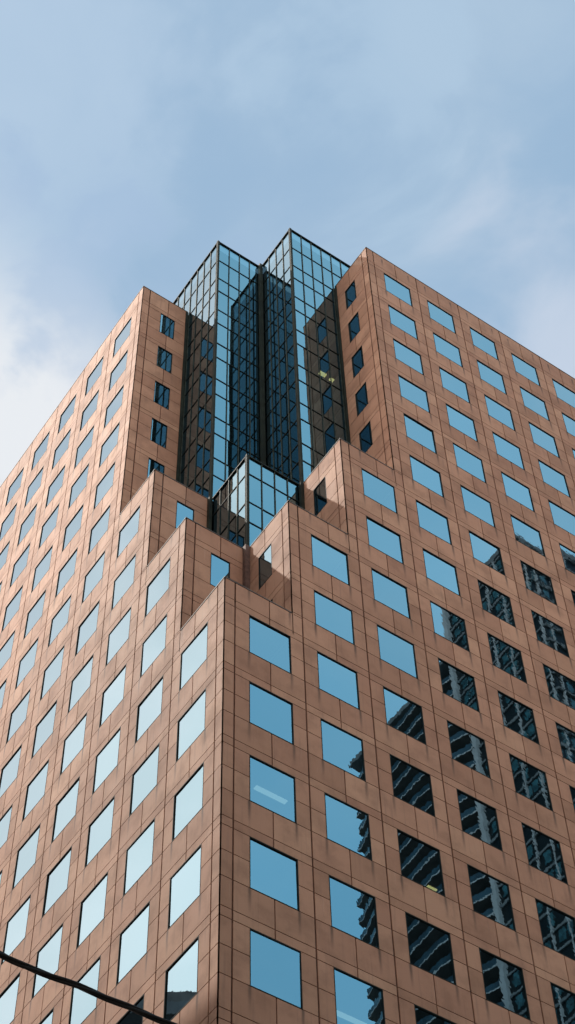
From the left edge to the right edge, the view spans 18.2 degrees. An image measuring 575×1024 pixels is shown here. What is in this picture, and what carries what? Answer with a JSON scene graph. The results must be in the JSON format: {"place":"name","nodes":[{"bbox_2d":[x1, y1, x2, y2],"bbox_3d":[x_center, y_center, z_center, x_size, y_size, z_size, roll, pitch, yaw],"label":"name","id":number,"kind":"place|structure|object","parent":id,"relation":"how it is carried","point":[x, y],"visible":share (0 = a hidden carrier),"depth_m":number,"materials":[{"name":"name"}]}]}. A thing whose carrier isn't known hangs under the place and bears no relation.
{"place":"outdoors","nodes":[
{"label":"outdoors","id":0,"kind":"place"},
{"bbox_2d":[0,951,176,1023],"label":"overhead cable","id":1,"kind":"object","parent":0,"point":[81,987],"visible":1,"depth_m":13.43,"materials":[{"name":"black rubber"}]},
{"bbox_2d":[0,228,574,1023],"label":"office tower","id":2,"kind":"structure","parent":0,"point":[288,630],"depth_m":70.63,"materials":[{"name":"brown stone"}]},
{"bbox_2d":[0,971,20,1023],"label":"window","id":3,"kind":"structure","parent":2,"relation":"in","point":[8,998],"depth_m":63.81,"materials":[{"name":"blue glass"}]},
{"bbox_2d":[0,744,21,797],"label":"window","id":4,"kind":"structure","parent":2,"relation":"in","point":[9,772],"depth_m":77.67,"materials":[{"name":"blue glass"}]},
{"bbox_2d":[0,894,30,965],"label":"window","id":5,"kind":"structure","parent":2,"relation":"in","point":[16,926],"depth_m":66.93,"materials":[{"name":"blue glass"}]},
{"bbox_2d":[12,823,40,889],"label":"window","id":6,"kind":"structure","parent":2,"relation":"in","point":[26,854],"depth_m":70.02,"materials":[{"name":"blue glass"}]},
{"bbox_2d":[22,759,48,821],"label":"window","id":7,"kind":"structure","parent":2,"relation":"in","point":[35,790],"depth_m":73.14,"materials":[{"name":"blue glass"}]},
{"bbox_2d":[31,700,56,758],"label":"window","id":8,"kind":"structure","parent":2,"relation":"in","point":[44,728],"depth_m":76.28,"materials":[{"name":"blue glass"}]},
{"bbox_2d":[31,922,63,999],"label":"window","id":9,"kind":"structure","parent":2,"relation":"in","point":[48,956],"depth_m":62.43,"materials":[{"name":"blue glass"}]},
{"bbox_2d":[39,644,64,701],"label":"window","id":10,"kind":"structure","parent":2,"relation":"in","point":[52,672],"depth_m":79.40,"materials":[{"name":"blue glass"}]},
{"bbox_2d":[42,846,71,917],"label":"window","id":11,"kind":"structure","parent":2,"relation":"in","point":[57,878],"depth_m":65.55,"materials":[{"name":"blue glass"}]},
{"bbox_2d":[51,776,79,843],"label":"window","id":12,"kind":"structure","parent":2,"relation":"in","point":[65,809],"depth_m":68.66,"materials":[{"name":"blue glass"}]},
{"bbox_2d":[60,712,86,775],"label":"window","id":13,"kind":"structure","parent":2,"relation":"in","point":[73,744],"depth_m":71.78,"materials":[{"name":"blue glass"}]},
{"bbox_2d":[67,653,93,713],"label":"window","id":14,"kind":"structure","parent":2,"relation":"in","point":[80,683],"depth_m":74.92,"materials":[{"name":"blue glass"}]},
{"bbox_2d":[68,955,100,1023],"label":"window","id":15,"kind":"structure","parent":2,"relation":"in","point":[82,1004],"depth_m":57.96,"materials":[{"name":"blue glass"}]},
{"bbox_2d":[75,600,99,656],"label":"window","id":16,"kind":"structure","parent":2,"relation":"in","point":[88,626],"depth_m":78.05,"materials":[{"name":"blue glass"}]},
{"bbox_2d":[76,872,107,949],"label":"window","id":17,"kind":"structure","parent":2,"relation":"in","point":[92,908],"depth_m":61.04,"materials":[{"name":"blue glass"}]},
{"bbox_2d":[84,795,114,868],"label":"window","id":18,"kind":"structure","parent":2,"relation":"in","point":[100,829],"depth_m":64.17,"materials":[{"name":"blue glass"}]},
{"bbox_2d":[92,726,120,794],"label":"window","id":19,"kind":"structure","parent":2,"relation":"in","point":[106,761],"depth_m":67.30,"materials":[{"name":"blue glass"}]},
{"bbox_2d":[99,663,126,727],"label":"window","id":20,"kind":"structure","parent":2,"relation":"in","point":[112,696],"depth_m":70.43,"materials":[{"name":"blue glass"}]},
{"bbox_2d":[105,605,131,666],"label":"window","id":21,"kind":"structure","parent":2,"relation":"in","point":[119,634],"depth_m":73.54,"materials":[{"name":"blue glass"}]},
{"bbox_2d":[111,553,135,610],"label":"window","id":22,"kind":"structure","parent":2,"relation":"in","point":[125,579],"depth_m":76.67,"materials":[{"name":"blue glass"}]},
{"bbox_2d":[116,901,149,985],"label":"window","id":23,"kind":"structure","parent":2,"relation":"in","point":[133,940],"depth_m":56.56,"materials":[{"name":"blue glass"}]},
{"bbox_2d":[123,818,154,896],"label":"window","id":24,"kind":"structure","parent":2,"relation":"in","point":[139,855],"depth_m":59.68,"materials":[{"name":"blue glass"}]},
{"bbox_2d":[129,742,159,816],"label":"window","id":25,"kind":"structure","parent":2,"relation":"in","point":[144,779],"depth_m":62.81,"materials":[{"name":"blue glass"}]},
{"bbox_2d":[134,674,163,744],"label":"window","id":26,"kind":"structure","parent":2,"relation":"in","point":[149,709],"depth_m":65.95,"materials":[{"name":"blue glass"}]},
{"bbox_2d":[140,614,166,677],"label":"window","id":27,"kind":"structure","parent":2,"relation":"in","point":[153,646],"depth_m":69.05,"materials":[{"name":"blue glass"}]},
{"bbox_2d":[147,457,164,477],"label":"window","id":28,"kind":"structure","parent":2,"relation":"in","point":[152,464],"depth_m":87.54,"materials":[{"name":"blue glass"}]},
{"bbox_2d":[144,556,170,618],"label":"window","id":29,"kind":"structure","parent":2,"relation":"in","point":[158,586],"depth_m":72.20,"materials":[{"name":"blue glass"}]},
{"bbox_2d":[150,418,167,448],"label":"window","id":30,"kind":"structure","parent":2,"relation":"in","point":[158,436],"depth_m":90.15,"materials":[{"name":"blue glass"}]},
{"bbox_2d":[153,380,169,409],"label":"window","id":31,"kind":"structure","parent":2,"relation":"in","point":[161,392],"depth_m":93.28,"materials":[{"name":"blue glass"}]},
{"bbox_2d":[157,346,172,373],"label":"window","id":32,"kind":"structure","parent":2,"relation":"in","point":[164,357],"depth_m":96.41,"materials":[{"name":"blue glass"}]},
{"bbox_2d":[159,313,174,339],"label":"window","id":33,"kind":"structure","parent":2,"relation":"in","point":[167,325],"depth_m":99.51,"materials":[{"name":"blue glass"}]},
{"bbox_2d":[163,935,198,1020],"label":"window","id":34,"kind":"structure","parent":2,"relation":"in","point":[181,977],"depth_m":52.10,"materials":[{"name":"blue glass"}]},
{"bbox_2d":[167,843,201,929],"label":"window","id":35,"kind":"structure","parent":2,"relation":"in","point":[184,888],"depth_m":55.19,"materials":[{"name":"blue glass"}]},
{"bbox_2d":[175,500,193,528],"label":"window","id":36,"kind":"structure","parent":2,"relation":"in","point":[182,510],"depth_m":79.79,"materials":[{"name":"blue glass"}]},
{"bbox_2d":[172,762,203,841],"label":"window","id":37,"kind":"structure","parent":2,"relation":"in","point":[188,800],"depth_m":58.33,"materials":[{"name":"blue glass"}]},
{"bbox_2d":[175,688,205,762],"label":"window","id":38,"kind":"structure","parent":2,"relation":"in","point":[191,724],"depth_m":61.46,"materials":[{"name":"blue glass"}]},
{"bbox_2d":[179,621,207,691],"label":"window","id":39,"kind":"structure","parent":2,"relation":"in","point":[194,655],"depth_m":64.58,"materials":[{"name":"blue glass"}]},
{"bbox_2d":[210,552,229,586],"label":"window","id":40,"kind":"structure","parent":2,"relation":"in","point":[219,568],"depth_m":72.05,"materials":[{"name":"blue glass"}]},
{"bbox_2d":[258,543,271,588],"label":"window","id":41,"kind":"structure","parent":2,"relation":"in","point":[265,559],"depth_m":71.68,"materials":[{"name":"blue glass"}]},
{"bbox_2d":[249,615,291,673],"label":"window","id":42,"kind":"structure","parent":2,"relation":"in","point":[266,642],"depth_m":64.31,"materials":[{"name":"blue glass"}]},
{"bbox_2d":[249,681,293,744],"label":"window","id":43,"kind":"structure","parent":2,"relation":"in","point":[268,711],"depth_m":61.17,"materials":[{"name":"blue glass"}]},
{"bbox_2d":[249,754,296,823],"bbox_3d":[-0.493,8.975,58.039,1.821,2.172,0.072,29,-61,-19],"label":"window","id":44,"kind":"structure","parent":2,"relation":"in","point":[271,788],"depth_m":58.06,"materials":[{"name":"blue glass"}]},
{"bbox_2d":[249,836,299,910],"bbox_3d":[-0.421,11.085,54.917,1.821,2.172,0.072,29,-61,-19],"label":"window","id":45,"kind":"structure","parent":2,"relation":"in","point":[273,872],"depth_m":54.94,"materials":[{"name":"blue glass"}]},
{"bbox_2d":[249,928,302,1009],"bbox_3d":[-0.350,13.195,51.794,1.821,2.172,0.072,29,-61,-19],"label":"window","id":46,"kind":"structure","parent":2,"relation":"in","point":[275,966],"depth_m":51.79,"materials":[{"name":"blue glass"}]},
{"bbox_2d":[313,477,326,515],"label":"window","id":47,"kind":"structure","parent":2,"relation":"in","point":[319,493],"depth_m":78.93,"materials":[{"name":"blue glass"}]},
{"bbox_2d":[311,534,349,585],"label":"window","id":48,"kind":"structure","parent":2,"relation":"in","point":[326,557],"depth_m":71.57,"materials":[{"name":"blue glass"}]},
{"bbox_2d":[314,590,354,644],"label":"window","id":49,"kind":"structure","parent":2,"relation":"in","point":[330,615],"depth_m":68.43,"materials":[{"name":"blue glass"}]},
{"bbox_2d":[317,651,359,709],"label":"window","id":50,"kind":"structure","parent":2,"relation":"in","point":[336,679],"depth_m":65.31,"materials":[{"name":"blue glass"}]},
{"bbox_2d":[320,718,365,781],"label":"window","id":51,"kind":"structure","parent":2,"relation":"in","point":[341,749],"depth_m":62.17,"materials":[{"name":"blue glass"}]},
{"bbox_2d":[324,792,371,860],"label":"window","id":52,"kind":"structure","parent":2,"relation":"in","point":[347,826],"depth_m":59.03,"materials":[{"name":"blue glass"}]},
{"bbox_2d":[345,279,356,308],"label":"window","id":53,"kind":"structure","parent":2,"relation":"in","point":[350,294],"depth_m":98.69,"materials":[{"name":"blue glass"}]},
{"bbox_2d":[348,312,359,342],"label":"window","id":54,"kind":"structure","parent":2,"relation":"in","point":[354,325],"depth_m":95.56,"materials":[{"name":"blue glass"}]},
{"bbox_2d":[329,875,379,948],"bbox_3d":[2.048,12.470,55.909,1.821,2.172,0.072,29,-61,-19],"label":"window","id":55,"kind":"structure","parent":2,"relation":"in","point":[353,910],"depth_m":55.92,"materials":[{"name":"blue glass"}]},
{"bbox_2d":[351,345,363,378],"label":"window","id":56,"kind":"structure","parent":2,"relation":"in","point":[357,359],"depth_m":92.42,"materials":[{"name":"blue glass"}]},
{"bbox_2d":[333,967,385,1023],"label":"window","id":57,"kind":"structure","parent":2,"relation":"in","point":[357,1001],"depth_m":52.99,"materials":[{"name":"blue glass"}]},
{"bbox_2d":[355,382,367,416],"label":"window","id":58,"kind":"structure","parent":2,"relation":"in","point":[361,397],"depth_m":89.27,"materials":[{"name":"blue glass"}]},
{"bbox_2d":[359,421,372,452],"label":"window","id":59,"kind":"structure","parent":2,"relation":"in","point":[365,436],"depth_m":86.21,"materials":[{"name":"blue glass"}]},
{"bbox_2d":[361,468,397,513],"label":"window","id":60,"kind":"structure","parent":2,"relation":"in","point":[375,488],"depth_m":78.80,"materials":[{"name":"blue glass"}]},
{"bbox_2d":[366,516,403,564],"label":"window","id":61,"kind":"structure","parent":2,"relation":"in","point":[380,537],"depth_m":75.69,"materials":[{"name":"blue glass"}]},
{"bbox_2d":[371,567,410,619],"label":"window","id":62,"kind":"structure","parent":2,"relation":"in","point":[387,591],"depth_m":72.56,"materials":[{"name":"blue glass"}]},
{"bbox_2d":[377,624,417,678],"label":"window","id":63,"kind":"structure","parent":2,"relation":"in","point":[396,651],"depth_m":69.42,"materials":[{"name":"blue glass"}]},
{"bbox_2d":[383,686,426,744],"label":"window","id":64,"kind":"structure","parent":2,"relation":"in","point":[404,715],"depth_m":66.29,"materials":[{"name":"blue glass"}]},
{"bbox_2d":[389,754,435,816],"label":"window","id":65,"kind":"structure","parent":2,"relation":"in","point":[412,785],"depth_m":63.16,"materials":[{"name":"black glass"}]},
{"bbox_2d":[398,374,430,413],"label":"window","id":66,"kind":"structure","parent":2,"relation":"in","point":[410,391],"depth_m":89.18,"materials":[{"name":"blue glass"}]},
{"bbox_2d":[403,413,436,453],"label":"window","id":67,"kind":"structure","parent":2,"relation":"in","point":[416,431],"depth_m":86.07,"materials":[{"name":"blue glass"}]},
{"bbox_2d":[397,829,445,896],"bbox_3d":[4.445,11.745,60.024,1.821,2.172,0.072,29,-61,-19],"label":"window","id":68,"kind":"structure","parent":2,"relation":"in","point":[420,862],"depth_m":60.05,"materials":[{"name":"black glass"}]},
{"bbox_2d":[409,454,443,497],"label":"window","id":69,"kind":"structure","parent":2,"relation":"in","point":[423,474],"depth_m":82.92,"materials":[{"name":"blue glass"}]},
{"bbox_2d":[405,912,455,984],"bbox_3d":[4.517,13.855,56.902,1.821,2.172,0.072,29,-61,-19],"label":"window","id":70,"kind":"structure","parent":2,"relation":"in","point":[430,947],"depth_m":56.92,"materials":[{"name":"black glass"}]},
{"bbox_2d":[415,499,451,544],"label":"window","id":71,"kind":"structure","parent":2,"relation":"in","point":[430,520],"depth_m":79.81,"materials":[{"name":"blue glass"}]},
{"bbox_2d":[422,548,460,596],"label":"window","id":72,"kind":"structure","parent":2,"relation":"in","point":[438,570],"depth_m":76.67,"materials":[{"name":"blue glass"}]},
{"bbox_2d":[430,600,469,651],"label":"window","id":73,"kind":"structure","parent":2,"relation":"in","point":[446,624],"depth_m":73.54,"materials":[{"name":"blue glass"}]},
{"bbox_2d":[438,658,479,712],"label":"window","id":74,"kind":"structure","parent":2,"relation":"in","point":[456,683],"depth_m":70.43,"materials":[{"name":"black glass"}]},
{"bbox_2d":[446,403,477,441],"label":"window","id":75,"kind":"structure","parent":2,"relation":"in","point":[458,420],"depth_m":90.17,"materials":[{"name":"blue glass"}]},
{"bbox_2d":[447,720,490,778],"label":"window","id":76,"kind":"structure","parent":2,"relation":"in","point":[468,749],"depth_m":67.29,"materials":[{"name":"black glass"}]},
{"bbox_2d":[453,443,486,483],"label":"window","id":77,"kind":"structure","parent":2,"relation":"in","point":[468,462],"depth_m":87.03,"materials":[{"name":"blue glass"}]},
{"bbox_2d":[460,484,495,527],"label":"window","id":78,"kind":"structure","parent":2,"relation":"in","point":[476,505],"depth_m":83.92,"materials":[{"name":"blue glass"}]},
{"bbox_2d":[456,788,502,851],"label":"window","id":79,"kind":"structure","parent":2,"relation":"in","point":[479,819],"depth_m":64.17,"materials":[{"name":"black glass"}]},
{"bbox_2d":[468,530,504,575],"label":"window","id":80,"kind":"structure","parent":2,"relation":"in","point":[483,550],"depth_m":80.81,"materials":[{"name":"blue glass"}]},
{"bbox_2d":[467,864,515,931],"bbox_3d":[6.915,13.130,61.017,1.821,2.172,0.072,29,-61,-19],"label":"window","id":81,"kind":"structure","parent":2,"relation":"in","point":[491,899],"depth_m":61.04,"materials":[{"name":"black glass"}]},
{"bbox_2d":[477,579,515,627],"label":"window","id":82,"kind":"structure","parent":2,"relation":"in","point":[498,604],"depth_m":77.67,"materials":[{"name":"black glass"}]},
{"bbox_2d":[479,947,530,1020],"bbox_3d":[6.986,15.240,57.894,1.821,2.172,0.072,29,-61,-19],"label":"window","id":83,"kind":"structure","parent":2,"relation":"in","point":[504,983],"depth_m":57.92,"materials":[{"name":"black glass"}]},
{"bbox_2d":[487,632,526,683],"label":"window","id":84,"kind":"structure","parent":2,"relation":"in","point":[505,657],"depth_m":74.53,"materials":[{"name":"black glass"}]},
{"bbox_2d":[492,431,524,469],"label":"window","id":85,"kind":"structure","parent":2,"relation":"in","point":[506,449],"depth_m":91.16,"materials":[{"name":"blue glass"}]},
{"bbox_2d":[501,471,534,511],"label":"window","id":86,"kind":"structure","parent":2,"relation":"in","point":[517,491],"depth_m":88.04,"materials":[{"name":"blue glass"}]},
{"bbox_2d":[497,690,539,744],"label":"window","id":87,"kind":"structure","parent":2,"relation":"in","point":[518,717],"depth_m":71.42,"materials":[{"name":"black glass"}]},
{"bbox_2d":[510,514,545,556],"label":"window","id":88,"kind":"structure","parent":2,"relation":"in","point":[524,533],"depth_m":84.91,"materials":[{"name":"blue glass"}]},
{"bbox_2d":[509,753,552,810],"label":"window","id":89,"kind":"structure","parent":2,"relation":"in","point":[530,782],"depth_m":68.28,"materials":[{"name":"black glass"}]},
{"bbox_2d":[520,560,556,605],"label":"window","id":90,"kind":"structure","parent":2,"relation":"in","point":[536,581],"depth_m":81.80,"materials":[{"name":"black glass"}]},
{"bbox_2d":[521,822,567,884],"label":"window","id":91,"kind":"structure","parent":2,"relation":"in","point":[544,853],"depth_m":65.15,"materials":[{"name":"black glass"}]},
{"bbox_2d":[531,610,569,657],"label":"window","id":92,"kind":"structure","parent":2,"relation":"in","point":[548,632],"depth_m":78.65,"materials":[{"name":"black glass"}]},
{"bbox_2d":[535,898,574,960],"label":"window","id":93,"kind":"structure","parent":2,"relation":"in","point":[557,928],"depth_m":62.06,"materials":[{"name":"black glass"}]},
{"bbox_2d":[542,663,574,709],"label":"window","id":94,"kind":"structure","parent":2,"relation":"in","point":[561,688],"depth_m":75.54,"materials":[{"name":"black glass"}]},
{"bbox_2d":[548,499,574,535],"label":"window","id":95,"kind":"structure","parent":2,"relation":"in","point":[562,518],"depth_m":89.05,"materials":[{"name":"blue glass"}]},
{"bbox_2d":[550,982,574,1023],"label":"window","id":96,"kind":"structure","parent":2,"relation":"in","point":[563,999],"depth_m":59.06,"materials":[{"name":"black glass"}]},
{"bbox_2d":[0,0,574,485],"label":"sky","id":97,"kind":"structure","parent":0,"point":[436,138],"materials":[{"name":"blue"}]}
]}

